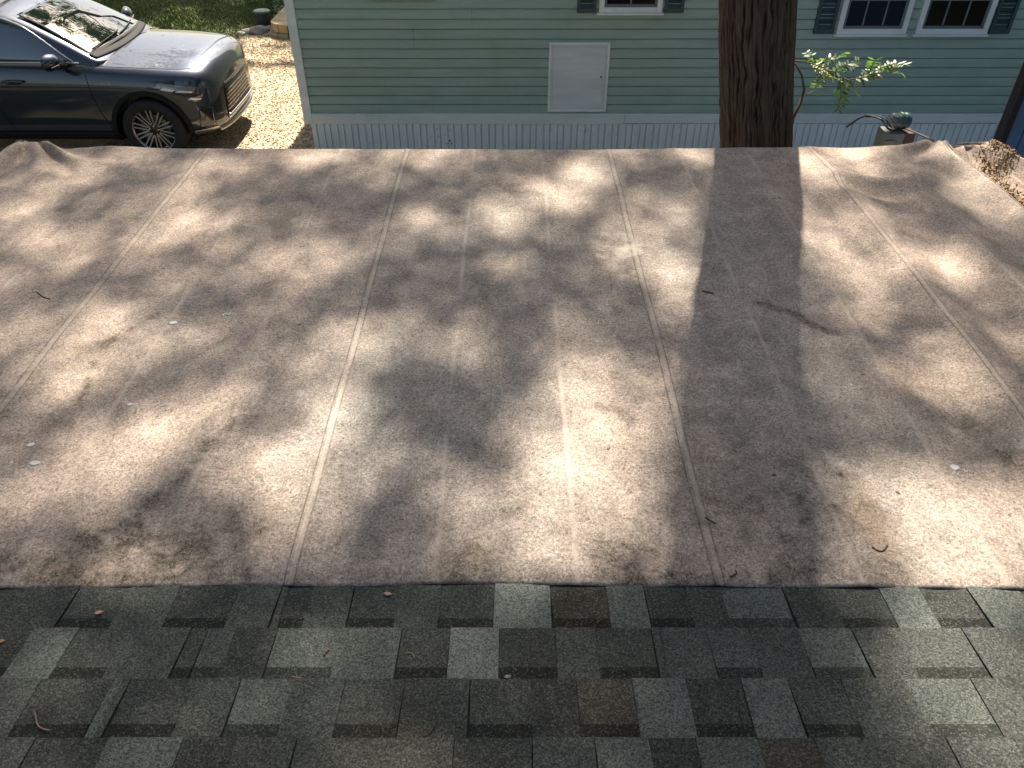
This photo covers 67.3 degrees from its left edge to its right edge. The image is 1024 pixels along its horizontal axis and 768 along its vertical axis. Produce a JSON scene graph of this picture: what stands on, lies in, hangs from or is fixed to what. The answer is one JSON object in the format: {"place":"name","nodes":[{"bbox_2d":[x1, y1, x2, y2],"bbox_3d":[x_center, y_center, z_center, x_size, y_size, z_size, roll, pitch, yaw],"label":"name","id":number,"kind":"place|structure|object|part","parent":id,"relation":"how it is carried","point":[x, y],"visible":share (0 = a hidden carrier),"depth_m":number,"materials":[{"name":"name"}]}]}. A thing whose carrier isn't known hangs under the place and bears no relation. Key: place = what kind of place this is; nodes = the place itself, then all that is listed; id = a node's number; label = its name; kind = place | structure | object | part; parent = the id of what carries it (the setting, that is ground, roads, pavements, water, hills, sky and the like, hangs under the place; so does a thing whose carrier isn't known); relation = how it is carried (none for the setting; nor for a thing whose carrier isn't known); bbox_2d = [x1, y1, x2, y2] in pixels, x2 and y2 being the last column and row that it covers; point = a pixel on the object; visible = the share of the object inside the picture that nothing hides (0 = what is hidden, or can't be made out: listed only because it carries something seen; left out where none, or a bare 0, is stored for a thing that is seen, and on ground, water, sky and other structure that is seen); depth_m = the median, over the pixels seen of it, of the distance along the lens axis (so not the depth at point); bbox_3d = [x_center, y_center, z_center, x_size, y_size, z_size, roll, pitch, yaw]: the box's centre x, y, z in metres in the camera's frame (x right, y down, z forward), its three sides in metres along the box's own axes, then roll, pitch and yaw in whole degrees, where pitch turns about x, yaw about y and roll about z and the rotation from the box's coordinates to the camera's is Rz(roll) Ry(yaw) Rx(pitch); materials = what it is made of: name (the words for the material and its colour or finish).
{"place":"outdoors","nodes":[
{"label":"outdoors","id":0,"kind":"place"},
{"bbox_2d":[0,27,314,151],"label":"gravel drive","id":1,"kind":"structure","parent":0,"point":[67,143],"depth_m":10.06,"materials":[{"name":"beige gravel"}]},
{"bbox_2d":[0,0,252,148],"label":"parked car","id":2,"kind":"object","parent":1,"relation":"on","point":[80,69],"visible":1,"depth_m":8.71,"materials":[{"name":"paint"}]},
{"bbox_3d":[-5.285,-3.751,8.385,0.870,0.428,0.190,0,39,0],"label":"side window","id":3,"kind":"part","parent":2,"relation":"part of","materials":[{"name":"black glass"}]},
{"bbox_2d":[249,25,267,34],"bbox_3d":[-4.423,-6.162,13.431,0.309,0.182,0.327,-13,40,-16],"label":"fieldstone","id":4,"kind":"object","parent":1,"relation":"on","point":[259,30],"visible":0.87,"depth_m":13.33,"materials":[{"name":"grey stone"}]},
{"bbox_2d":[270,6,289,38],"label":"retaining wall","id":5,"kind":"structure","parent":1,"relation":"on","point":[279,29],"depth_m":13.16,"materials":[{"name":"stone"}]},
{"bbox_2d":[284,0,1023,149],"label":"mobile home","id":6,"kind":"object","parent":1,"relation":"on","point":[519,74],"visible":0.87,"depth_m":8.70,"materials":[{"name":"green plastic"}]},
{"bbox_2d":[547,42,610,111],"bbox_3d":[0.752,-3.479,8.741,0.680,0.765,0.032,0,39,0],"label":"access door","id":7,"kind":"structure","parent":6,"relation":"in","point":[578,72],"depth_m":8.73,"materials":[{"name":"white metal"}]},
{"bbox_2d":[597,0,663,14],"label":"window","id":8,"kind":"structure","parent":6,"relation":"in","point":[606,7],"depth_m":8.26,"materials":[{"name":"white glass"}]},
{"bbox_2d":[833,0,915,36],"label":"window","id":9,"kind":"structure","parent":6,"relation":"in","point":[857,18],"depth_m":8.34,"materials":[{"name":"white glass"}]},
{"bbox_2d":[912,0,998,36],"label":"window","id":10,"kind":"structure","parent":6,"relation":"in","point":[937,18],"depth_m":8.34,"materials":[{"name":"white glass"}]},
{"bbox_2d":[718,0,797,147],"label":"tree","id":11,"kind":"object","parent":1,"relation":"on","point":[756,41],"visible":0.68,"depth_m":4.67,"materials":[{"name":"brown plant"}]},
{"bbox_2d":[793,50,911,124],"bbox_3d":[2.151,-1.256,5.572,0.790,2.218,0.302,-8,39,-10],"label":"sapling","id":12,"kind":"object","parent":1,"relation":"on","point":[885,68],"visible":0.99,"depth_m":4.97,"materials":[{"name":"green plant"}]},
{"bbox_2d":[873,112,915,145],"bbox_3d":[3.299,-1.764,6.904,0.265,1.344,0.188,0,39,0],"label":"electric meter","id":13,"kind":"object","parent":1,"relation":"on","point":[900,123],"visible":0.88,"depth_m":6.54,"materials":[{"name":"grey metal"}]},
{"bbox_2d":[846,114,893,131],"bbox_3d":[3.204,-2.345,6.970,0.087,0.406,0.992,1,39,1],"label":"cable","id":14,"kind":"object","parent":13,"relation":"attached to","point":[881,119],"visible":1,"depth_m":6.65,"materials":[{"name":"black rubber"}]},
{"bbox_2d":[905,128,935,142],"bbox_3d":[3.039,-1.829,5.718,0.055,0.473,1.720,13,40,15],"label":"cable","id":15,"kind":"object","parent":13,"relation":"attached to","point":[928,138],"visible":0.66,"depth_m":5.79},
{"bbox_2d":[993,62,1023,157],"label":"board wall","id":16,"kind":"structure","parent":1,"relation":"on","point":[1010,130],"depth_m":5.63,"materials":[{"name":"blue paint"}]},
{"bbox_2d":[93,0,283,38],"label":"lawn","id":17,"kind":"structure","parent":0,"point":[225,13],"depth_m":14.58,"materials":[{"name":"green plant"}]},
{"bbox_2d":[236,31,245,35],"bbox_3d":[-4.697,-6.068,13.337,0.162,0.098,0.159,-8,39,-10],"label":"fieldstone","id":18,"kind":"object","parent":17,"relation":"on","point":[239,33],"visible":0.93,"depth_m":13.29,"materials":[{"name":"beige stone"}]},
{"bbox_2d":[241,28,251,34],"bbox_3d":[-4.615,-6.144,13.430,0.253,0.119,0.222,-11,40,-14],"label":"fieldstone","id":19,"kind":"object","parent":17,"relation":"on","point":[246,31],"visible":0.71,"depth_m":13.36,"materials":[{"name":"grey stone"}]},
{"bbox_2d":[253,8,270,25],"bbox_3d":[-4.417,-6.475,13.643,0.292,0.297,0.292,0,39,0],"label":"plastic bucket","id":20,"kind":"object","parent":17,"relation":"on","point":[262,16],"visible":0.83,"depth_m":13.54,"materials":[{"name":"green plastic"}]},
{"bbox_2d":[250,0,284,16],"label":"ground cover","id":21,"kind":"object","parent":17,"relation":"on","point":[278,3],"visible":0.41,"depth_m":14.43,"materials":[{"name":"green plant"}]},
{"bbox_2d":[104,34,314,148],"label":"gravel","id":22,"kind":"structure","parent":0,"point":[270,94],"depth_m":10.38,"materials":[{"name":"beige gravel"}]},
{"bbox_2d":[0,584,1023,767],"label":"shingle roof","id":23,"kind":"structure","parent":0,"point":[616,676],"depth_m":1.72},
{"bbox_2d":[34,712,49,730],"bbox_3d":[-0.986,0.709,1.608,0.070,0.010,0.012,26,45,29],"label":"twig","id":24,"kind":"object","parent":23,"relation":"on","point":[38,724],"visible":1,"depth_m":1.60,"materials":[{"name":"brown wood"}]},
{"bbox_2d":[421,713,437,736],"bbox_3d":[-0.168,0.712,1.600,0.015,0.013,0.063,16,41,19],"label":"twig","id":25,"kind":"object","parent":23,"relation":"on","point":[433,726],"visible":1,"depth_m":1.60,"materials":[{"name":"brown wood"}]},
{"label":"ground","id":26,"kind":"structure","parent":0,"visible":0},
{"bbox_2d":[0,140,1023,589],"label":"awning","id":27,"kind":"object","parent":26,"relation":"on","point":[526,366],"visible":0.99,"depth_m":2.66,"materials":[{"name":"fabric"}]},
{"bbox_2d":[27,439,37,446],"bbox_3d":[-1.473,0.183,2.371,0.034,0.004,0.034,0,39,0],"label":"bird dropping","id":28,"kind":"object","parent":27,"relation":"on","point":[30,444],"visible":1,"depth_m":2.37,"materials":[{"name":"white"}]},
{"bbox_2d":[28,461,43,466],"bbox_3d":[-1.427,0.239,2.296,0.049,0.004,0.032,8,39,9],"label":"bird dropping","id":29,"kind":"object","parent":27,"relation":"on","point":[33,463],"visible":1,"depth_m":2.30,"materials":[{"name":"white"}]},
{"bbox_2d":[872,545,887,551],"bbox_3d":[0.980,0.436,2.042,0.048,0.007,0.020,-6,39,-8],"label":"twig","id":30,"kind":"object","parent":27,"relation":"on","point":[884,549],"visible":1,"depth_m":2.04,"materials":[{"name":"brown wood"}]},
{"bbox_2d":[950,462,966,473],"bbox_3d":[1.316,0.247,2.279,0.038,0.004,0.049,-12,40,-15],"label":"bird dropping","id":31,"kind":"object","parent":27,"relation":"on","point":[955,467],"visible":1,"depth_m":2.28,"materials":[{"name":"white"}]},
{"bbox_2d":[973,139,1023,205],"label":"leaf litter","id":32,"kind":"object","parent":27,"relation":"on","point":[999,144],"visible":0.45,"depth_m":4.04,"materials":[{"name":"brown plant"}]}
]}

